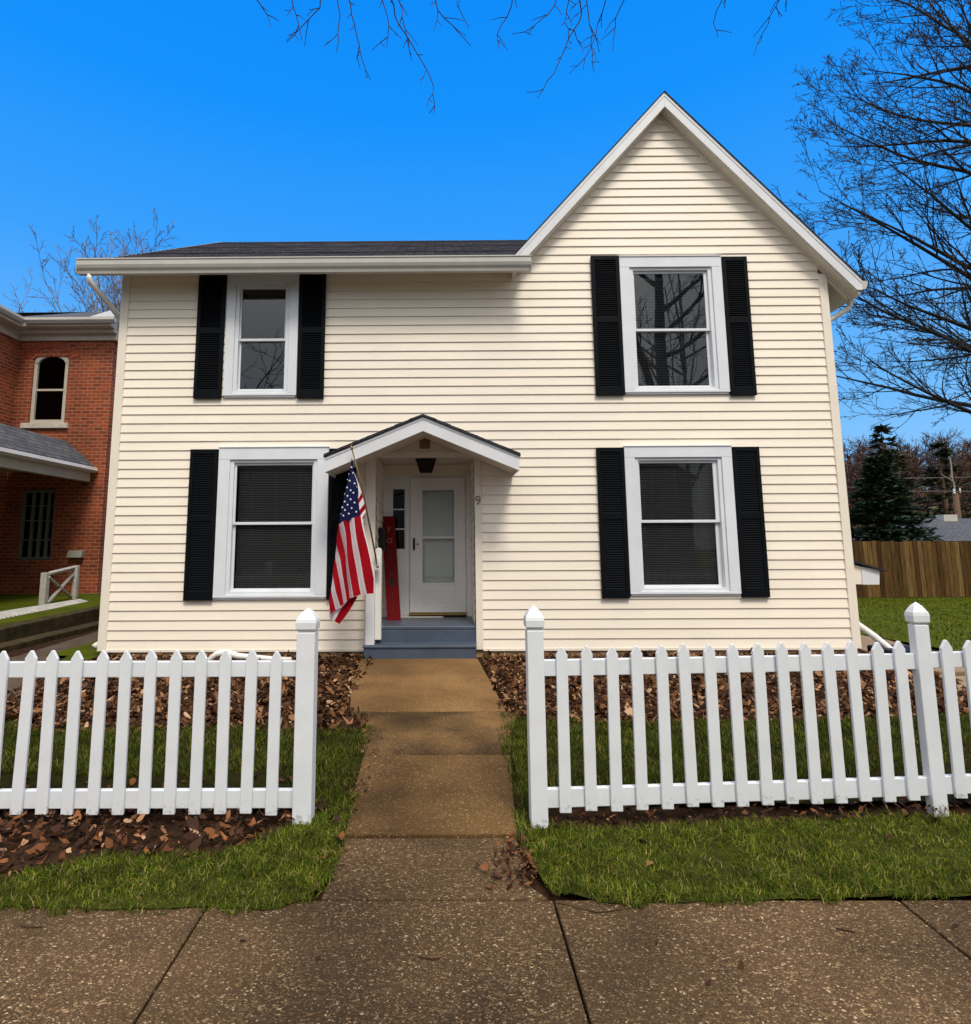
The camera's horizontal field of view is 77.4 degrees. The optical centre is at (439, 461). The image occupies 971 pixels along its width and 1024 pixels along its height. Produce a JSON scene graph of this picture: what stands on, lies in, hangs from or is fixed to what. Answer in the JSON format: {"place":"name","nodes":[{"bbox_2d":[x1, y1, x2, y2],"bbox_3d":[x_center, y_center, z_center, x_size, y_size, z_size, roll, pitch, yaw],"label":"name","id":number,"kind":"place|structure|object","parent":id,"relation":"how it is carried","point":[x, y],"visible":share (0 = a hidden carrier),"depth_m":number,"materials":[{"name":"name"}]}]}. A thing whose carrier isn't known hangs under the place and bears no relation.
{"place":"outdoors","nodes":[
{"label":"outdoors","id":0,"kind":"place"},
{"bbox_2d":[0,593,100,625],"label":"yard terrace","id":1,"kind":"structure","parent":0,"point":[11,601],"depth_m":11.76,"materials":[{"name":"green plant"}]},
{"bbox_2d":[0,599,86,618],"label":"edging strip","id":2,"kind":"object","parent":1,"relation":"on","point":[16,612],"visible":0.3,"depth_m":10.75,"materials":[{"name":"white paint"}]},
{"bbox_2d":[38,565,79,604],"bbox_3d":[-7.719,2.550,12.310,0.153,0.803,1.112,0,-8,-1],"label":"crossed rail","id":3,"kind":"object","parent":1,"relation":"on","point":[46,579],"visible":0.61,"depth_m":12.18,"materials":[{"name":"white paint"}]},
{"bbox_2d":[0,304,119,593],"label":"brick house","id":4,"kind":"structure","parent":1,"relation":"on","point":[57,379],"depth_m":14.27,"materials":[{"name":"brick"}]},
{"bbox_2d":[18,490,55,559],"bbox_3d":[-9.428,1.502,14.322,0.900,1.750,0.280,0,-8,0],"label":"window","id":5,"kind":"structure","parent":4,"relation":"in","point":[38,506],"depth_m":14.22,"materials":[{"name":"grey"}]},
{"bbox_2d":[20,357,68,428],"bbox_3d":[-9.425,-1.714,14.596,1.120,1.897,0.210,0,-8,0],"label":"window","id":6,"kind":"structure","parent":4,"relation":"in","point":[48,401],"depth_m":14.61,"materials":[{"name":"paint"}]},
{"bbox_2d":[6,632,97,700],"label":"driveway","id":7,"kind":"structure","parent":0,"point":[15,683],"depth_m":8.38,"materials":[{"name":"grey concrete"}]},
{"bbox_2d":[45,641,101,660],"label":"lawn","id":8,"kind":"structure","parent":0,"point":[87,651],"depth_m":8.13,"materials":[{"name":"green plant"}]},
{"bbox_2d":[0,790,359,916],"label":"lawn","id":9,"kind":"structure","parent":0,"point":[177,900],"depth_m":2.79,"materials":[{"name":"plant"}]},
{"bbox_2d":[0,799,324,879],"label":"fallen leaves","id":10,"kind":"object","parent":9,"relation":"on","point":[193,834],"visible":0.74,"depth_m":3.23,"materials":[{"name":"brown plant"}]},
{"bbox_2d":[308,725,382,875],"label":"leaf litter","id":11,"kind":"object","parent":9,"relation":"on","point":[337,819],"visible":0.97,"depth_m":3.50,"materials":[{"name":"brown plant"}]},
{"bbox_2d":[0,718,372,808],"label":"lawn","id":12,"kind":"structure","parent":0,"point":[234,780],"depth_m":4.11,"materials":[{"name":"plant"}]},
{"bbox_2d":[0,769,292,787],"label":"leaf litter","id":13,"kind":"object","parent":12,"relation":"on","point":[132,781],"visible":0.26,"depth_m":3.90,"materials":[{"name":"brown plant"}]},
{"bbox_2d":[352,658,489,681],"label":"path","id":14,"kind":"structure","parent":0,"point":[377,670],"depth_m":6.94,"materials":[{"name":"beige concrete"}]},
{"bbox_2d":[350,681,505,714],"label":"path","id":15,"kind":"structure","parent":0,"point":[429,696],"depth_m":5.84,"materials":[{"name":"beige concrete"}]},
{"bbox_2d":[346,755,516,838],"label":"path","id":16,"kind":"structure","parent":0,"point":[436,796],"depth_m":3.65,"materials":[{"name":"beige concrete"}]},
{"bbox_2d":[321,838,547,900],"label":"path","id":17,"kind":"structure","parent":0,"point":[420,869],"depth_m":2.88,"materials":[{"name":"brown concrete"}]},
{"bbox_2d":[475,830,537,890],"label":"leaf litter","id":18,"kind":"object","parent":17,"relation":"on","point":[525,855],"visible":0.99,"depth_m":2.91,"materials":[{"name":"brown plant"}]},
{"bbox_2d":[354,712,518,754],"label":"path","id":19,"kind":"structure","parent":0,"point":[438,733],"depth_m":4.83,"materials":[{"name":"beige concrete"}]},
{"bbox_2d":[343,706,367,727],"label":"leaf litter","id":20,"kind":"object","parent":19,"relation":"on","point":[357,720],"visible":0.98,"depth_m":5.10,"materials":[{"name":"brown plant"}]},
{"bbox_2d":[0,900,970,1023],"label":"sidewalk","id":21,"kind":"structure","parent":0,"point":[508,962],"depth_m":2.27,"materials":[{"name":"concrete"}]},
{"bbox_2d":[20,925,41,927],"bbox_3d":[-1.689,1.924,2.496,0.091,0.001,0.016,-1,-8,3],"label":"pavement crack","id":22,"kind":"object","parent":21,"relation":"on","point":[30,926],"visible":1,"depth_m":2.50,"materials":[{"name":"concrete"}]},
{"bbox_2d":[417,955,440,959],"bbox_3d":[-0.041,1.894,2.303,0.091,0.001,0.024,-1,-8,4],"label":"pavement crack","id":23,"kind":"object","parent":21,"relation":"on","point":[426,958],"visible":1,"depth_m":2.30,"materials":[{"name":"concrete"}]},
{"bbox_2d":[30,919,958,1015],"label":"leaf litter","id":24,"kind":"object","parent":21,"relation":"on","point":[740,965],"visible":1,"depth_m":2.25,"materials":[{"name":"brown plant"}]},
{"bbox_2d":[556,902,634,912],"bbox_3d":[0.671,1.924,2.599,0.348,0.002,0.060,-1,-8,7],"label":"pavement crack","id":25,"kind":"object","parent":21,"relation":"on","point":[596,912],"visible":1,"depth_m":2.59,"materials":[{"name":"concrete"}]},
{"bbox_2d":[0,592,970,1023],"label":"ground","id":26,"kind":"structure","parent":0,"point":[536,884],"depth_m":3.45,"materials":[{"name":"soil"}]},
{"bbox_2d":[0,605,99,652],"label":"kerb wall","id":27,"kind":"structure","parent":26,"relation":"on","point":[24,634],"depth_m":9.57,"materials":[{"name":"concrete"}]},
{"bbox_2d":[4,208,178,312],"bbox_3d":[-13.229,-2.472,24.267,10.184,14.739,7.763,-5,-9,33],"label":"bare tree","id":28,"kind":"object","parent":26,"relation":"on","point":[113,301],"visible":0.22,"depth_m":22.99,"materials":[{"name":"grey plant"}]},
{"bbox_2d":[0,608,319,824],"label":"picket fence","id":29,"kind":"object","parent":26,"relation":"on","point":[118,798],"visible":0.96,"depth_m":3.45,"materials":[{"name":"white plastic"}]},
{"bbox_2d":[5,649,373,733],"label":"fallen leaves","id":30,"kind":"object","parent":26,"relation":"on","point":[332,662],"visible":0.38,"depth_m":5.88,"materials":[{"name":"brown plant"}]},
{"bbox_2d":[208,649,291,659],"bbox_3d":[-2.344,2.406,7.427,1.034,0.198,0.099,0,-8,-4],"label":"drain pipe","id":31,"kind":"object","parent":30,"relation":"on","point":[233,654],"visible":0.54,"depth_m":7.39,"materials":[{"name":"white plastic"}]},
{"bbox_2d":[75,90,909,658],"bbox_3d":[0.677,-0.717,12.558,11.044,8.425,9.975,0,-8,0],"label":"farmhouse","id":32,"kind":"object","parent":26,"relation":"on","point":[607,388],"visible":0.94,"depth_m":8.29,"materials":[{"name":"beige plastic"}]},
{"bbox_2d":[223,274,299,397],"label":"window","id":33,"kind":"structure","parent":32,"relation":"in","point":[261,355],"depth_m":8.54,"materials":[{"name":"white glass"}]},
{"bbox_2d":[213,446,329,599],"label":"window","id":34,"kind":"structure","parent":32,"relation":"in","point":[271,533],"depth_m":8.19,"materials":[{"name":"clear glass"}]},
{"bbox_2d":[329,445,380,623],"bbox_3d":[-0.967,0.895,7.495,0.722,2.183,0.375,5,-9,-35],"label":"flag","id":35,"kind":"object","parent":32,"relation":"attached to","point":[353,578],"visible":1,"depth_m":7.33,"materials":[{"name":"multicoloured fabric"}]},
{"bbox_2d":[382,516,400,619],"bbox_3d":[-0.702,1.530,8.746,0.185,1.473,0.391,3,-8,-22],"label":"sign board","id":36,"kind":"object","parent":32,"relation":"on","point":[391,582],"visible":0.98,"depth_m":8.71,"materials":[{"name":"red paint"}]},
{"bbox_2d":[420,438,429,448],"bbox_3d":[-0.201,-0.259,8.219,0.180,0.175,0.028,0,-8,0],"label":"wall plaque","id":37,"kind":"object","parent":32,"relation":"attached to","point":[424,443],"depth_m":8.21,"materials":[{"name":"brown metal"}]},
{"bbox_2d":[410,477,465,611],"bbox_3d":[-0.026,1.232,8.998,0.828,1.995,0.101,0,-8,0],"label":"storm door","id":38,"kind":"structure","parent":32,"relation":"in","point":[424,597],"depth_m":8.99,"materials":[{"name":"white paint"}]},
{"bbox_2d":[422,490,454,582],"bbox_3d":[-0.024,1.257,9.129,0.790,2.010,0.060,0,-8,0],"label":"inner door","id":39,"kind":"structure","parent":32,"relation":"in","point":[437,505],"depth_m":9.14,"materials":[{"name":"white paint"}]},
{"bbox_2d":[619,255,729,394],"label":"window","id":40,"kind":"structure","parent":32,"relation":"in","point":[674,338],"depth_m":8.53,"materials":[{"name":"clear glass"}]},
{"bbox_2d":[623,445,741,595],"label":"window","id":41,"kind":"structure","parent":32,"relation":"in","point":[681,509],"depth_m":8.16,"materials":[{"name":"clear glass"}]},
{"bbox_2d":[257,0,786,113],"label":"street tree","id":42,"kind":"object","parent":26,"relation":"on","point":[408,39],"visible":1,"depth_m":6.50,"materials":[{"name":"brown plant"}]},
{"bbox_2d":[482,647,968,722],"bbox_3d":[2.991,2.371,6.445,4.900,0.062,2.844,0,-8,0],"label":"mulch bed","id":43,"kind":"object","parent":26,"relation":"on","point":[771,697],"visible":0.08,"depth_m":5.92,"materials":[{"name":"brown plant"}]},
{"bbox_2d":[523,602,970,828],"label":"picket fence","id":44,"kind":"object","parent":26,"relation":"on","point":[934,784],"visible":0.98,"depth_m":3.49,"materials":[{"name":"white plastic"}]},
{"bbox_2d":[770,0,970,432],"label":"bare tree","id":45,"kind":"object","parent":26,"relation":"on","point":[959,344],"visible":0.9,"depth_m":25.15,"materials":[{"name":"brown plant"}]},
{"bbox_2d":[853,423,938,527],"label":"pine tree","id":46,"kind":"object","parent":26,"relation":"on","point":[888,453],"visible":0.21,"depth_m":53.77,"materials":[{"name":"green plant"}]},
{"bbox_2d":[848,454,962,580],"bbox_3d":[22.062,2.934,29.743,6.822,6.602,6.245,0,-8,0],"label":"spruce tree","id":47,"kind":"object","parent":26,"relation":"on","point":[878,509],"visible":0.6,"depth_m":29.39,"materials":[{"name":"green plant"}]},
{"bbox_2d":[852,540,970,597],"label":"wooden fence","id":48,"kind":"object","parent":26,"relation":"on","point":[948,555],"visible":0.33,"depth_m":18.78,"materials":[{"name":"brown wood"}]},
{"bbox_2d":[852,515,970,566],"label":"garage","id":49,"kind":"structure","parent":26,"relation":"on","point":[953,528],"depth_m":34.51,"materials":[{"name":"grey"}]},
{"bbox_2d":[941,458,961,517],"bbox_3d":[33.858,3.435,39.815,1.057,7.301,0.414,0,-8,0],"label":"utility pole","id":50,"kind":"object","parent":26,"relation":"on","point":[956,504],"visible":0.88,"depth_m":39.84,"materials":[{"name":"brown wood"}]},
{"bbox_2d":[859,477,968,478],"bbox_3d":[48.725,0.379,39.933,42.001,1.388,0.038,0,-8,0],"label":"power line","id":51,"kind":"object","parent":50,"relation":"attached to","point":[942,477],"visible":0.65,"depth_m":39.92,"materials":[{"name":"grey metal"}]},
{"bbox_2d":[913,491,970,491],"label":"power line","id":52,"kind":"object","parent":50,"relation":"attached to","point":[941,491],"visible":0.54,"depth_m":39.81,"materials":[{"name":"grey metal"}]},
{"bbox_2d":[0,0,970,487],"label":"sky","id":53,"kind":"structure","parent":0,"point":[202,114],"materials":[{"name":"blue"}]},
{"bbox_2d":[500,710,970,803],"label":"lawn","id":54,"kind":"structure","parent":0,"point":[877,772],"depth_m":4.30,"materials":[{"name":"plant"}]},
{"bbox_2d":[497,720,549,810],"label":"grass","id":55,"kind":"structure","parent":54,"relation":"on","point":[505,749],"depth_m":4.13,"materials":[{"name":"green plant"}]},
{"bbox_2d":[511,806,970,909],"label":"lawn","id":56,"kind":"structure","parent":0,"point":[703,858],"depth_m":2.97,"materials":[{"name":"plant"}]},
{"bbox_2d":[548,797,970,826],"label":"fallen leaves","id":57,"kind":"object","parent":56,"relation":"on","point":[915,806],"visible":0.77,"depth_m":3.44,"materials":[{"name":"brown plant"}]},
{"bbox_2d":[638,831,906,865],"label":"leaf litter","id":58,"kind":"object","parent":56,"relation":"on","point":[651,862],"visible":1,"depth_m":3.04,"materials":[{"name":"brown plant"}]},
{"bbox_2d":[847,488,968,535],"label":"hill","id":59,"kind":"structure","parent":0,"point":[917,506],"depth_m":97.71,"materials":[{"name":"plant"}]},
{"bbox_2d":[842,427,970,528],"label":"woodland","id":60,"kind":"object","parent":59,"relation":"on","point":[852,473],"visible":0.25,"depth_m":98.33,"materials":[{"name":"plant"}]},
{"bbox_2d":[914,442,970,518],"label":"pine tree","id":61,"kind":"object","parent":59,"relation":"on","point":[944,507],"visible":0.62,"depth_m":57.83,"materials":[{"name":"plant"}]},
{"bbox_2d":[857,635,964,674],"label":"path","id":62,"kind":"structure","parent":0,"point":[866,641],"depth_m":8.44,"materials":[{"name":"concrete"}]},
{"bbox_2d":[857,580,965,597],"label":"lawn","id":63,"kind":"structure","parent":0,"point":[912,597],"depth_m":18.90,"materials":[{"name":"green plant"}]},
{"bbox_2d":[857,597,970,650],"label":"lawn","id":64,"kind":"structure","parent":0,"point":[905,630],"depth_m":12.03,"materials":[{"name":"green plant"}]},
{"bbox_2d":[938,676,967,698],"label":"path","id":65,"kind":"structure","parent":0,"point":[963,678],"depth_m":6.31,"materials":[{"name":"concrete"}]},
{"bbox_2d":[941,732,970,764],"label":"grass","id":66,"kind":"structure","parent":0,"point":[966,763],"depth_m":4.41,"materials":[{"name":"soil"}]}
]}

